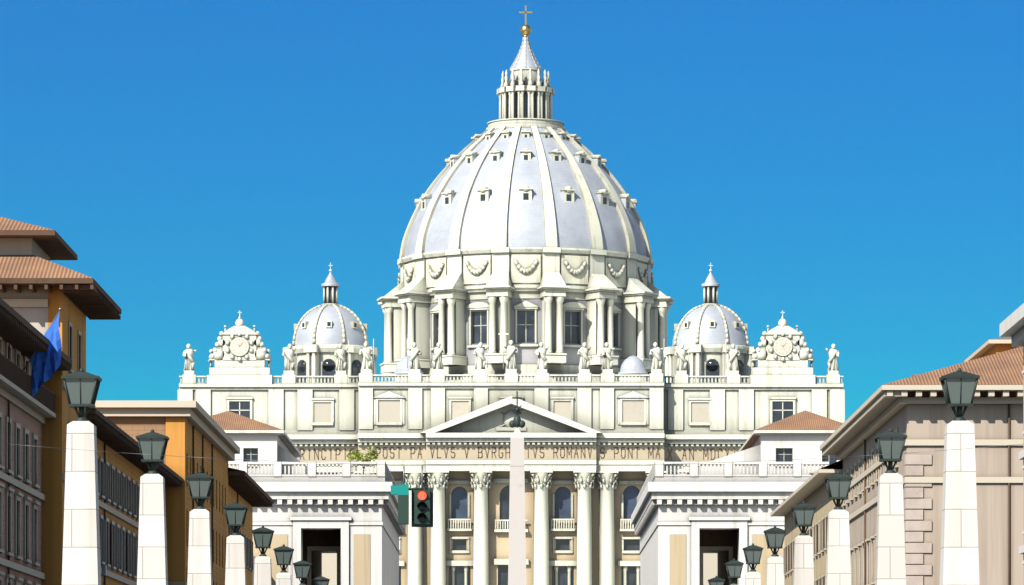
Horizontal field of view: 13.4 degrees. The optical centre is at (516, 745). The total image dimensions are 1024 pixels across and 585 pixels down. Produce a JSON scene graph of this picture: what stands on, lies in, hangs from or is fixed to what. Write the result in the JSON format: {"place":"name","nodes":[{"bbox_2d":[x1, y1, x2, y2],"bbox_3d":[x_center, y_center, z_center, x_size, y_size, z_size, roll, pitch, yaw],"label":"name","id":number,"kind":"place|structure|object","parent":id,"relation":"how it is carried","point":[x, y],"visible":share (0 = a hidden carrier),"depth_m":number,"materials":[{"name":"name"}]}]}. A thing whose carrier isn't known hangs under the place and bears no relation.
{"place":"outdoors","nodes":[
{"label":"outdoors","id":0,"kind":"place"},
{"bbox_2d":[61,368,101,584],"bbox_3d":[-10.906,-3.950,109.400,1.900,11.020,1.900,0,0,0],"label":"street lamp","id":1,"kind":"object","parent":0,"point":[81,563],"visible":1,"depth_m":109.02,"materials":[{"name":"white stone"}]},
{"bbox_2d":[136,429,168,584],"bbox_3d":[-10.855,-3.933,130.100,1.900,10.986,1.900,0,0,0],"label":"street lamp","id":2,"kind":"object","parent":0,"point":[152,567],"visible":1,"depth_m":129.73,"materials":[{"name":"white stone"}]},
{"bbox_2d":[185,470,214,584],"bbox_3d":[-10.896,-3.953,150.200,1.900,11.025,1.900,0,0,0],"label":"street lamp","id":3,"kind":"object","parent":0,"point":[200,483],"visible":1,"depth_m":149.84,"materials":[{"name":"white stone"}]},
{"bbox_2d":[223,501,248,584],"bbox_3d":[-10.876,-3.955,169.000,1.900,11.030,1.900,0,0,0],"label":"street lamp","id":4,"kind":"object","parent":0,"point":[235,515],"visible":1,"depth_m":168.65,"materials":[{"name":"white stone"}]},
{"bbox_2d":[251,525,273,584],"bbox_3d":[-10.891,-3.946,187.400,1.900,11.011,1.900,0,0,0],"label":"street lamp","id":5,"kind":"object","parent":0,"point":[263,536],"visible":1,"depth_m":187.05,"materials":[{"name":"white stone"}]},
{"bbox_2d":[273,544,293,584],"bbox_3d":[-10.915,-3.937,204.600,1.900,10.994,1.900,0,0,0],"label":"street lamp","id":6,"kind":"object","parent":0,"point":[283,554],"visible":1,"depth_m":204.26,"materials":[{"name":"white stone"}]},
{"bbox_2d":[293,559,311,584],"bbox_3d":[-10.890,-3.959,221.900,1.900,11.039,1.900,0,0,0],"label":"street lamp","id":7,"kind":"object","parent":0,"point":[302,567],"visible":1,"depth_m":221.58,"materials":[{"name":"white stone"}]},
{"bbox_2d":[312,575,329,584],"bbox_3d":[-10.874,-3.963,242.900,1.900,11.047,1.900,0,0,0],"label":"street lamp","id":8,"kind":"object","parent":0,"point":[320,580],"visible":1,"depth_m":242.52,"materials":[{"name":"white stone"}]},
{"bbox_2d":[0,0,1023,420],"label":"sky","id":9,"kind":"structure","parent":0,"point":[853,170],"materials":[{"name":"blue"}]},
{"bbox_2d":[283,263,756,382],"bbox_3d":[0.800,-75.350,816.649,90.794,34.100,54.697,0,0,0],"label":"small domes","id":10,"kind":"structure","parent":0,"point":[707,328],"depth_m":829.14,"materials":[{"name":"white stone"}]},
{"bbox_2d":[708,576,724,584],"bbox_3d":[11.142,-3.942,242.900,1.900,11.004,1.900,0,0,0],"label":"street lamp","id":11,"kind":"object","parent":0,"point":[716,580],"visible":1,"depth_m":242.53,"materials":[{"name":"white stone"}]},
{"bbox_2d":[725,559,743,584],"bbox_3d":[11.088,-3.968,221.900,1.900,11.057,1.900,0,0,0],"label":"street lamp","id":12,"kind":"object","parent":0,"point":[734,567],"visible":1,"depth_m":221.58,"materials":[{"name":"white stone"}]},
{"bbox_2d":[743,543,762,584],"bbox_3d":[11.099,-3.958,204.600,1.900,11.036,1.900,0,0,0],"label":"street lamp","id":13,"kind":"object","parent":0,"point":[752,553],"visible":1,"depth_m":204.26,"materials":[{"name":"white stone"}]},
{"bbox_2d":[763,525,786,584],"bbox_3d":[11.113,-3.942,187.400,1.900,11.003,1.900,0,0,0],"label":"street lamp","id":14,"kind":"object","parent":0,"point":[774,536],"visible":1,"depth_m":187.06,"materials":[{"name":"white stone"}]},
{"bbox_2d":[791,501,816,584],"bbox_3d":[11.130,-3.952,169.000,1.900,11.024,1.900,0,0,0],"label":"street lamp","id":15,"kind":"object","parent":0,"point":[803,512],"visible":1,"depth_m":168.65,"materials":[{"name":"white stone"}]},
{"bbox_2d":[824,471,852,584],"bbox_3d":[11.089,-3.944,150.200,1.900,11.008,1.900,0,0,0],"label":"street lamp","id":16,"kind":"object","parent":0,"point":[838,565],"visible":1,"depth_m":149.84,"materials":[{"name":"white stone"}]},
{"bbox_2d":[873,429,907,584],"bbox_3d":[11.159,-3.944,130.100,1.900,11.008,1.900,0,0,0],"label":"street lamp","id":17,"kind":"object","parent":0,"point":[890,567],"visible":1,"depth_m":129.73,"materials":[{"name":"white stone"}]},
{"bbox_2d":[939,368,979,584],"bbox_3d":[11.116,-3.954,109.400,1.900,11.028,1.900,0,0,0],"label":"street lamp","id":18,"kind":"object","parent":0,"point":[959,562],"visible":1,"depth_m":109.02,"materials":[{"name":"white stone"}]},
{"label":"ground","id":19,"kind":"structure","parent":0,"visible":0},
{"bbox_2d":[0,217,273,584],"bbox_3d":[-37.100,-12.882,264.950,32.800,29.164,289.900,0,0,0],"label":"building","id":20,"kind":"structure","parent":19,"relation":"on","point":[47,307],"depth_m":217.70,"materials":[{"name":"stone"}]},
{"bbox_2d":[211,411,404,584],"bbox_3d":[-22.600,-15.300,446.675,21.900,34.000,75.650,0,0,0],"label":"building","id":21,"kind":"structure","parent":19,"relation":"on","point":[344,528],"depth_m":410.00,"materials":[{"name":"white paint"}]},
{"bbox_2d":[345,446,378,473],"bbox_3d":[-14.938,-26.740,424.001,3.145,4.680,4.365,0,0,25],"label":"terrace tree","id":22,"kind":"object","parent":21,"relation":"on","point":[369,456],"visible":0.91,"depth_m":423.62,"materials":[{"name":"green plant"}]},
{"bbox_2d":[631,410,842,584],"bbox_3d":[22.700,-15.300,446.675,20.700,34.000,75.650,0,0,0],"label":"building","id":23,"kind":"structure","parent":19,"relation":"on","point":[703,523],"depth_m":410.00,"materials":[{"name":"white paint"}]},
{"bbox_2d":[770,303,1023,584],"bbox_3d":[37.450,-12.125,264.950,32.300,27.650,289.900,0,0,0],"label":"building","id":24,"kind":"structure","parent":19,"relation":"on","point":[917,412],"depth_m":256.80,"materials":[{"name":"beige stone"}]},
{"bbox_3d":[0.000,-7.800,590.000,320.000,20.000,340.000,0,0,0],"label":"piazza platform","id":25,"kind":"structure","parent":19,"relation":"on","visible":0},
{"bbox_2d":[178,310,844,584],"bbox_3d":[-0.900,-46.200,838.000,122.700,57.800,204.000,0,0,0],"label":"basilica facade","id":26,"kind":"structure","parent":25,"relation":"on","point":[579,528],"depth_m":750.80,"materials":[{"name":"white stone"}]},
{"bbox_2d":[377,5,674,380],"bbox_3d":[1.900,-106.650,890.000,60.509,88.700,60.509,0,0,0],"label":"basilica dome","id":27,"kind":"structure","parent":26,"relation":"on","point":[525,230],"depth_m":870.44,"materials":[{"name":"white stone"}]},
{"bbox_2d":[508,391,525,584],"bbox_3d":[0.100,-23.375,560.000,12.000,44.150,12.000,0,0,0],"label":"obelisk","id":28,"kind":"object","parent":25,"relation":"on","point":[517,558],"visible":1,"depth_m":558.99,"materials":[{"name":"stone"}]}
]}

